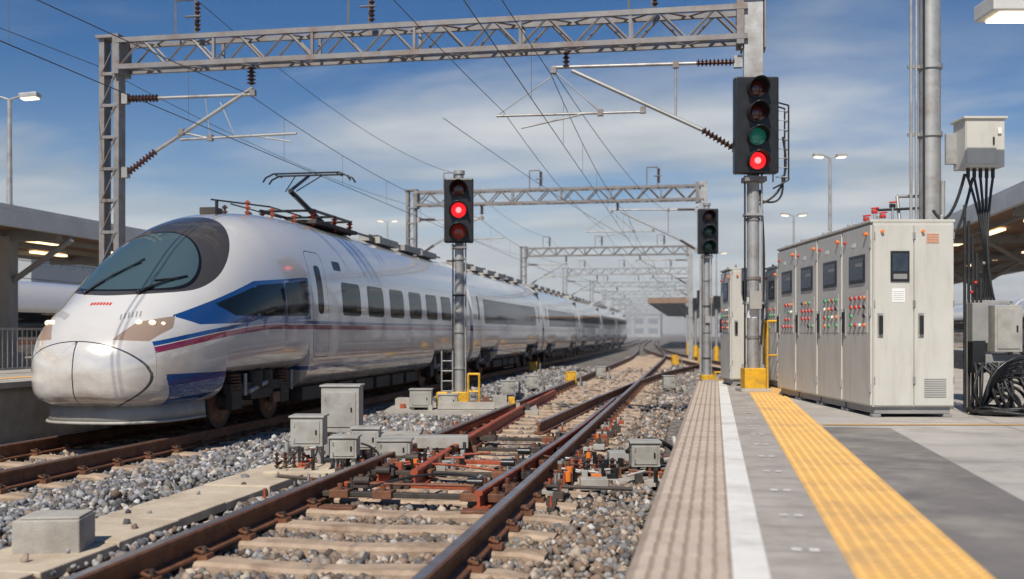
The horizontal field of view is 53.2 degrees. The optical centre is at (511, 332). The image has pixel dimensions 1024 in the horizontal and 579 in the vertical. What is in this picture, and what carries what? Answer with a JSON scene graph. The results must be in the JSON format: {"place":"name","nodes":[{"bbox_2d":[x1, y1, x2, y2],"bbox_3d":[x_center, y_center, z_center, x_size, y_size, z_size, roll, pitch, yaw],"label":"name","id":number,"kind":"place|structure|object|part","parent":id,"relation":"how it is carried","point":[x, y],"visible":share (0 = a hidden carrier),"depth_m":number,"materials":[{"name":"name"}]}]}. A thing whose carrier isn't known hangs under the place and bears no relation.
{"place":"outdoors","nodes":[
{"label":"outdoors","id":0,"kind":"place"},
{"bbox_2d":[0,333,760,578],"bbox_3d":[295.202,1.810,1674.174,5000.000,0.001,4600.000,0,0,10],"label":"ground","id":1,"kind":"structure","parent":0,"point":[674,342],"depth_m":71.45,"materials":[{"name":"grey gravel"}]},
{"bbox_2d":[18,258,95,284],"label":"office building","id":2,"kind":"structure","parent":1,"relation":"on","point":[45,271],"depth_m":109.38,"materials":[{"name":"glass"}]},
{"bbox_2d":[40,261,95,284],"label":"windows","id":3,"kind":"structure","parent":2,"relation":"in","point":[45,264],"depth_m":111.53,"materials":[{"name":"glass"}]},
{"bbox_2d":[0,463,302,578],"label":"concrete walkway","id":4,"kind":"structure","parent":1,"relation":"on","point":[114,533],"depth_m":9.29,"materials":[{"name":"beige concrete"}]},
{"bbox_2d":[12,509,94,553],"bbox_3d":[-3.580,1.560,8.000,0.500,0.290,0.400,0,0,-6],"label":"concrete block","id":5,"kind":"object","parent":4,"relation":"on","point":[47,531],"depth_m":7.81,"materials":[{"name":"grey concrete"}]},
{"bbox_2d":[0,356,451,444],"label":"platform","id":6,"kind":"structure","parent":1,"relation":"on","point":[24,413],"depth_m":16.01,"materials":[{"name":"concrete"}]},
{"bbox_2d":[0,92,41,204],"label":"street lamp","id":7,"kind":"object","parent":6,"relation":"on","point":[25,96],"visible":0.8,"depth_m":29.94,"materials":[{"name":"metal"}]},
{"bbox_2d":[0,327,43,370],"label":"platform fence","id":8,"kind":"object","parent":6,"relation":"on","point":[17,367],"visible":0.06,"depth_m":19.07,"materials":[{"name":"metal"}]},
{"bbox_2d":[0,203,145,365],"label":"platform canopy","id":9,"kind":"object","parent":6,"relation":"on","point":[41,237],"visible":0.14,"depth_m":23.22,"materials":[{"name":"metal"}]},
{"bbox_2d":[0,339,647,502],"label":"railway track","id":10,"kind":"structure","parent":1,"relation":"on","point":[85,462],"depth_m":15.28,"materials":[{"name":"brown metal"}]},
{"bbox_2d":[31,171,626,427],"bbox_3d":[2.456,-0.992,61.381,2.900,4.979,96.650,0,0,10],"label":"speed train","id":11,"kind":"object","parent":10,"relation":"on","point":[211,317],"visible":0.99,"depth_m":17.27,"materials":[{"name":"paint"}]},
{"bbox_2d":[0,365,722,578],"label":"ballast","id":12,"kind":"structure","parent":1,"relation":"on","point":[602,544],"depth_m":10.39,"materials":[{"name":"gravel"}]},
{"bbox_2d":[263,384,490,477],"bbox_3d":[-1.697,1.218,13.425,2.837,1.044,2.650,0,0,0],"label":"point machine","id":13,"kind":"object","parent":12,"relation":"on","point":[341,407],"visible":0.85,"depth_m":12.93,"materials":[{"name":"metal"}]},
{"bbox_2d":[444,170,473,401],"bbox_3d":[-1.160,-0.930,22.325,0.640,5.260,0.850,0,0,0],"label":"railway signal","id":14,"kind":"object","parent":12,"relation":"on","point":[459,210],"visible":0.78,"depth_m":22.30,"materials":[{"name":"black metal"}]},
{"bbox_2d":[384,388,537,417],"bbox_3d":[-1.060,1.478,22.500,3.200,0.604,2.600,0,0,0],"label":"signal base equipment","id":15,"kind":"object","parent":12,"relation":"on","point":[419,400],"visible":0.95,"depth_m":21.45,"materials":[{"name":"concrete"}]},
{"bbox_2d":[436,392,447,407],"bbox_3d":[-1.500,1.464,22.000,0.244,0.372,0.284,0,0,0],"label":"yellow guard rail","id":16,"kind":"object","parent":15,"relation":"on","point":[437,397],"visible":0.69,"depth_m":21.86,"materials":[{"name":"metal"}]},
{"bbox_2d":[441,351,453,391],"bbox_3d":[-1.420,1.025,22.400,0.276,1.250,0.036,0,0,0],"label":"ladder","id":17,"kind":"object","parent":15,"relation":"on","point":[442,370],"visible":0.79,"depth_m":22.40,"materials":[{"name":"metal"}]},
{"bbox_2d":[467,373,479,401],"bbox_3d":[-0.830,1.264,22.200,0.284,0.772,0.284,0,0,0],"label":"yellow guard rail","id":18,"kind":"object","parent":15,"relation":"on","point":[468,387],"visible":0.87,"depth_m":22.06,"materials":[{"name":"metal"}]},
{"bbox_2d":[501,380,526,398],"bbox_3d":[0.055,1.503,27.010,0.690,0.494,0.480,0,0,0],"label":"trackside box","id":19,"kind":"object","parent":12,"relation":"on","point":[508,386],"visible":0.83,"depth_m":26.84,"materials":[{"name":"paint"}]},
{"bbox_2d":[529,362,544,371],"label":"trackside box","id":20,"kind":"object","parent":12,"relation":"on","point":[532,365],"visible":0.78,"depth_m":43.84,"materials":[{"name":"yellow paint"}]},
{"bbox_2d":[526,375,549,391],"bbox_3d":[0.755,1.503,30.010,0.690,0.494,0.480,0,0,0],"label":"trackside box","id":21,"kind":"object","parent":12,"relation":"on","point":[532,381],"visible":0.95,"depth_m":29.84,"materials":[{"name":"paint"}]},
{"bbox_2d":[595,366,613,378],"bbox_3d":[3.455,1.503,38.010,0.690,0.494,0.480,0,0,0],"label":"trackside box","id":22,"kind":"object","parent":12,"relation":"on","point":[600,370],"visible":0.95,"depth_m":37.85,"materials":[{"name":"paint"}]},
{"bbox_2d":[661,375,685,391],"bbox_3d":[4.755,1.503,30.010,0.690,0.494,0.480,0,0,0],"label":"trackside box","id":23,"kind":"object","parent":12,"relation":"on","point":[668,381],"visible":0.97,"depth_m":29.85,"materials":[{"name":"paint"}]},
{"bbox_2d":[697,203,717,379],"bbox_3d":[6.000,-1.145,31.325,0.620,5.690,0.850,0,0,0],"label":"railway signal","id":24,"kind":"object","parent":12,"relation":"on","point":[707,231],"visible":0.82,"depth_m":31.38,"materials":[{"name":"black metal"}]},
{"bbox_2d":[713,371,722,380],"bbox_3d":[6.350,1.439,31.000,0.444,0.522,0.284,0,0,0],"label":"yellow guard rail","id":25,"kind":"object","parent":12,"relation":"on","point":[714,375],"visible":0.28,"depth_m":31.07,"materials":[{"name":"metal"}]},
{"bbox_2d":[62,339,671,578],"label":"railway track","id":26,"kind":"structure","parent":1,"relation":"on","point":[465,552],"depth_m":8.87,"materials":[{"name":"brown metal"}]},
{"bbox_2d":[260,364,698,513],"bbox_3d":[3.160,1.598,29.602,3.906,0.234,40.733,0,0,12],"label":"railway switch","id":27,"kind":"object","parent":26,"relation":"on","point":[484,493],"visible":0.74,"depth_m":11.85,"materials":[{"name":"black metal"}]},
{"bbox_2d":[565,371,585,385],"bbox_3d":[2.055,1.503,33.010,0.690,0.494,0.480,0,0,0],"label":"trackside box","id":28,"kind":"object","parent":26,"relation":"on","point":[570,375],"visible":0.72,"depth_m":32.85,"materials":[{"name":"yellow paint"}]},
{"bbox_2d":[530,436,676,489],"bbox_3d":[1.168,1.510,12.152,1.933,0.499,2.023,0,0,0],"label":"point machine","id":29,"kind":"object","parent":1,"relation":"on","point":[642,461],"visible":0.86,"depth_m":11.83,"materials":[{"name":"metal"}]},
{"bbox_2d":[519,234,692,359],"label":"overhead gantry","id":30,"kind":"object","parent":1,"relation":"on","point":[689,259],"visible":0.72,"depth_m":65.51,"materials":[{"name":"grey metal"}]},
{"bbox_2d":[621,309,662,336],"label":"office building","id":31,"kind":"structure","parent":1,"relation":"on","point":[648,326],"depth_m":426.94,"materials":[{"name":"grey concrete"}]},
{"bbox_2d":[626,318,661,332],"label":"windows","id":32,"kind":"structure","parent":31,"relation":"in","point":[650,320],"depth_m":426.92,"materials":[{"name":"grey glass"}]},
{"bbox_2d":[643,339,720,373],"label":"railway track","id":33,"kind":"structure","parent":1,"relation":"on","point":[716,365],"depth_m":63.07,"materials":[{"name":"metal"}]},
{"bbox_2d":[671,357,684,366],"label":"trackside box","id":34,"kind":"object","parent":33,"relation":"on","point":[674,360],"visible":1,"depth_m":51.85,"materials":[{"name":"yellow paint"}]},
{"bbox_2d":[648,298,720,344],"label":"platform canopy","id":35,"kind":"object","parent":1,"relation":"on","point":[671,306],"visible":0.34,"depth_m":119.79,"materials":[{"name":"concrete"}]},
{"bbox_2d":[686,306,687,354],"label":"trackside post","id":36,"kind":"object","parent":1,"relation":"on","point":[687,327],"visible":0.38,"depth_m":83.88,"materials":[{"name":"metal"}]},
{"bbox_2d":[693,298,698,358],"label":"trackside post","id":37,"kind":"object","parent":1,"relation":"on","point":[695,345],"visible":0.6,"depth_m":63.93,"materials":[{"name":"metal"}]},
{"bbox_2d":[697,290,698,362],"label":"trackside post","id":38,"kind":"object","parent":1,"relation":"on","point":[698,303],"visible":0.14,"depth_m":51.83,"materials":[{"name":"metal"}]},
{"bbox_2d":[685,312,720,336],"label":"office building","id":39,"kind":"structure","parent":1,"relation":"on","point":[713,325],"depth_m":451.40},
{"bbox_2d":[713,296,719,360],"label":"trackside post","id":40,"kind":"object","parent":1,"relation":"on","point":[716,302],"visible":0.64,"depth_m":59.88,"materials":[{"name":"metal"}]},
{"bbox_2d":[759,309,760,335],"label":"office building","id":41,"kind":"structure","parent":1,"relation":"on","point":[760,323],"depth_m":584.21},
{"bbox_2d":[625,340,1023,578],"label":"platform","id":42,"kind":"structure","parent":1,"relation":"on","point":[773,484],"depth_m":6.29,"materials":[{"name":"concrete"}]},
{"bbox_2d":[95,0,766,367],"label":"overhead gantry","id":43,"kind":"object","parent":42,"relation":"on","point":[748,38],"visible":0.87,"depth_m":18.36,"materials":[{"name":"grey metal"}]},
{"bbox_2d":[0,0,682,320],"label":"overhead wires","id":44,"kind":"object","parent":43,"relation":"hanging from","point":[366,131],"visible":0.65,"depth_m":20.08,"materials":[{"name":"black metal"}]},
{"bbox_2d":[404,167,706,377],"bbox_3d":[1.556,-2.235,39.287,11.680,8.070,0.470,0,0,10],"label":"overhead gantry","id":45,"kind":"object","parent":42,"relation":"on","point":[700,190],"visible":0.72,"depth_m":38.96,"materials":[{"name":"grey metal"}]},
{"bbox_2d":[716,252,726,295],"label":"street lamp","id":46,"kind":"object","parent":42,"relation":"on","point":[716,269],"visible":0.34,"depth_m":109.92,"materials":[{"name":"metal"}]},
{"bbox_2d":[720,265,760,385],"bbox_3d":[4.327,-0.136,19.419,0.607,2.272,0.962,0,0,0],"label":"electrical cabinet","id":47,"kind":"object","parent":42,"relation":"on","point":[732,321],"visible":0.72,"depth_m":19.00,"materials":[{"name":"metal"}]},
{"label":"end doors","id":48,"kind":"part","parent":47,"relation":"part of","materials":[{"name":"paint"}]},
{"bbox_2d":[733,75,788,391],"bbox_3d":[4.217,-1.645,17.205,0.974,5.290,0.850,0,0,0],"label":"railway signal","id":49,"kind":"object","parent":42,"relation":"on","point":[756,120],"visible":1,"depth_m":17.10,"materials":[{"name":"black metal"}]},
{"bbox_2d":[763,320,780,388],"bbox_3d":[4.620,0.389,18.000,0.344,1.222,0.284,0,0,0],"label":"yellow guard rail","id":50,"kind":"object","parent":42,"relation":"on","point":[767,354],"visible":0.43,"depth_m":17.87,"materials":[{"name":"metal"}]},
{"bbox_2d":[764,264,779,388],"bbox_3d":[4.981,-0.136,18.650,0.577,2.272,0.900,0,0,0],"label":"electrical cabinet","id":51,"kind":"object","parent":42,"relation":"on","point":[771,292],"visible":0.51,"depth_m":18.55,"materials":[{"name":"metal"}]},
{"bbox_2d":[777,239,802,399],"bbox_3d":[4.709,-0.201,15.762,1.032,2.402,1.055,0,0,0],"label":"electrical cabinet","id":52,"kind":"object","parent":42,"relation":"on","point":[786,319],"visible":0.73,"depth_m":15.68,"materials":[{"name":"metal"}]},
{"bbox_2d":[781,213,806,243],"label":"street lamp","id":53,"kind":"object","parent":42,"relation":"on","point":[788,214],"visible":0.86,"depth_m":69.94,"materials":[{"name":"metal"}]},
{"bbox_2d":[795,232,824,404],"bbox_3d":[4.709,-0.201,14.697,1.032,2.402,1.055,0,0,0],"label":"electrical cabinet","id":54,"kind":"object","parent":42,"relation":"on","point":[806,318],"visible":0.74,"depth_m":14.62,"materials":[{"name":"metal"}]},
{"bbox_2d":[812,153,847,231],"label":"street lamp","id":55,"kind":"object","parent":42,"relation":"on","point":[821,155],"visible":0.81,"depth_m":44.94,"materials":[{"name":"metal"}]},
{"bbox_2d":[817,224,849,409],"bbox_3d":[4.709,-0.201,13.633,1.032,2.402,1.055,0,0,0],"label":"electrical cabinet","id":56,"kind":"object","parent":42,"relation":"on","point":[829,318],"visible":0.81,"depth_m":13.56,"materials":[{"name":"metal"}]},
{"bbox_2d":[764,181,1023,308],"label":"platform canopy","id":57,"kind":"object","parent":42,"relation":"on","point":[1006,241],"visible":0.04,"depth_m":29.82,"materials":[{"name":"metal"}]},
{"bbox_2d":[842,215,954,416],"bbox_3d":[4.709,-0.201,12.537,1.032,2.402,1.117,0,0,0],"label":"electrical cabinet","id":58,"kind":"object","parent":42,"relation":"on","point":[898,316],"visible":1,"depth_m":12.02,"materials":[{"name":"metal"}]},
{"bbox_2d":[863,195,918,220],"bbox_3d":[5.228,-1.598,13.711,1.059,0.526,0.221,0,0,0],"label":"valve assembly","id":59,"kind":"object","parent":58,"relation":"on","point":[892,208],"visible":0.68,"depth_m":13.69,"materials":[{"name":"metal"}]},
{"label":"end doors","id":60,"kind":"part","parent":58,"relation":"part of","materials":[{"name":"paint"}]},
{"bbox_2d":[907,0,953,408],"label":"utility pole","id":61,"kind":"object","parent":42,"relation":"on","point":[929,134],"visible":0.41,"depth_m":13.49,"materials":[{"name":"metal"}]},
{"bbox_2d":[932,116,1007,299],"bbox_3d":[5.882,-1.581,13.236,0.896,2.369,0.448,0,0,0],"label":"junction box","id":62,"kind":"object","parent":61,"relation":"attached to","point":[973,144],"visible":0.88,"depth_m":13.09,"materials":[{"name":"paint"}]},
{"bbox_2d":[963,205,1023,416],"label":"junction box","id":63,"kind":"object","parent":42,"relation":"on","point":[991,328],"visible":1,"depth_m":12.59,"materials":[{"name":"paint"}]},
{"bbox_2d":[974,0,1023,22],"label":"street lamp","id":64,"kind":"object","parent":42,"relation":"on","point":[998,11],"visible":1,"depth_m":11.50,"materials":[{"name":"metal"}]},
{"bbox_2d":[986,333,1023,367],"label":"platform fence","id":65,"kind":"object","parent":42,"relation":"on","point":[1014,352],"visible":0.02,"depth_m":26.14,"materials":[{"name":"metal"}]},
{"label":"railway track","id":66,"kind":"structure","parent":1,"relation":"on","visible":0},
{"bbox_2d":[18,281,79,356],"bbox_3d":[-16.052,-0.129,41.417,2.898,3.317,72.000,0,0,10],"label":"speed train","id":67,"kind":"object","parent":66,"relation":"on","point":[40,304],"visible":0.06,"depth_m":34.45,"materials":[{"name":"white paint"}]},
{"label":"railway track","id":68,"kind":"structure","parent":1,"relation":"on","visible":0},
{"bbox_2d":[954,298,1023,347],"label":"speed train","id":69,"kind":"object","parent":68,"relation":"on","point":[958,326],"visible":0.07,"depth_m":66.77,"materials":[{"name":"white paint"}]},
{"bbox_2d":[377,220,397,238],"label":"street lamp","id":70,"kind":"object","parent":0,"point":[387,224],"visible":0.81,"depth_m":114.94,"materials":[{"name":"metal"}]},
{"bbox_2d":[0,0,1023,332],"label":"sky","id":71,"kind":"structure","parent":0,"point":[840,66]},
{"bbox_2d":[562,260,687,296],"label":"overhead gantry","id":72,"kind":"object","parent":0,"point":[611,273],"visible":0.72,"depth_m":87.61,"materials":[{"name":"grey metal"}]},
{"bbox_2d":[618,299,650,313],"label":"overhead gantry","id":73,"kind":"object","parent":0,"point":[642,304],"visible":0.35,"depth_m":188.86,"materials":[{"name":"grey metal"}]},
{"bbox_2d":[590,275,687,348],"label":"overhead gantry","id":74,"kind":"object","parent":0,"point":[649,282],"visible":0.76,"depth_m":111.23,"materials":[{"name":"grey metal"}]},
{"bbox_2d":[624,303,653,318],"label":"overhead gantry","id":75,"kind":"object","parent":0,"point":[636,308],"visible":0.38,"depth_m":218.76,"materials":[{"name":"grey metal"}]},
{"bbox_2d":[611,293,672,310],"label":"overhead gantry","id":76,"kind":"object","parent":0,"point":[613,301],"visible":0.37,"depth_m":161.18,"materials":[{"name":"grey metal"}]},
{"bbox_2d":[602,285,685,308],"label":"overhead gantry","id":77,"kind":"object","parent":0,"point":[663,294],"visible":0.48,"depth_m":135.01,"materials":[{"name":"grey metal"}]},
{"bbox_2d":[629,307,684,339],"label":"overhead gantry","id":78,"kind":"object","parent":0,"point":[641,314],"visible":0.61,"depth_m":253.25,"materials":[{"name":"grey metal"}]},
{"bbox_2d":[634,311,685,327],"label":"overhead gantry","id":79,"kind":"object","parent":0,"point":[652,315],"visible":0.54,"depth_m":297.39,"materials":[{"name":"grey metal"}]}
]}

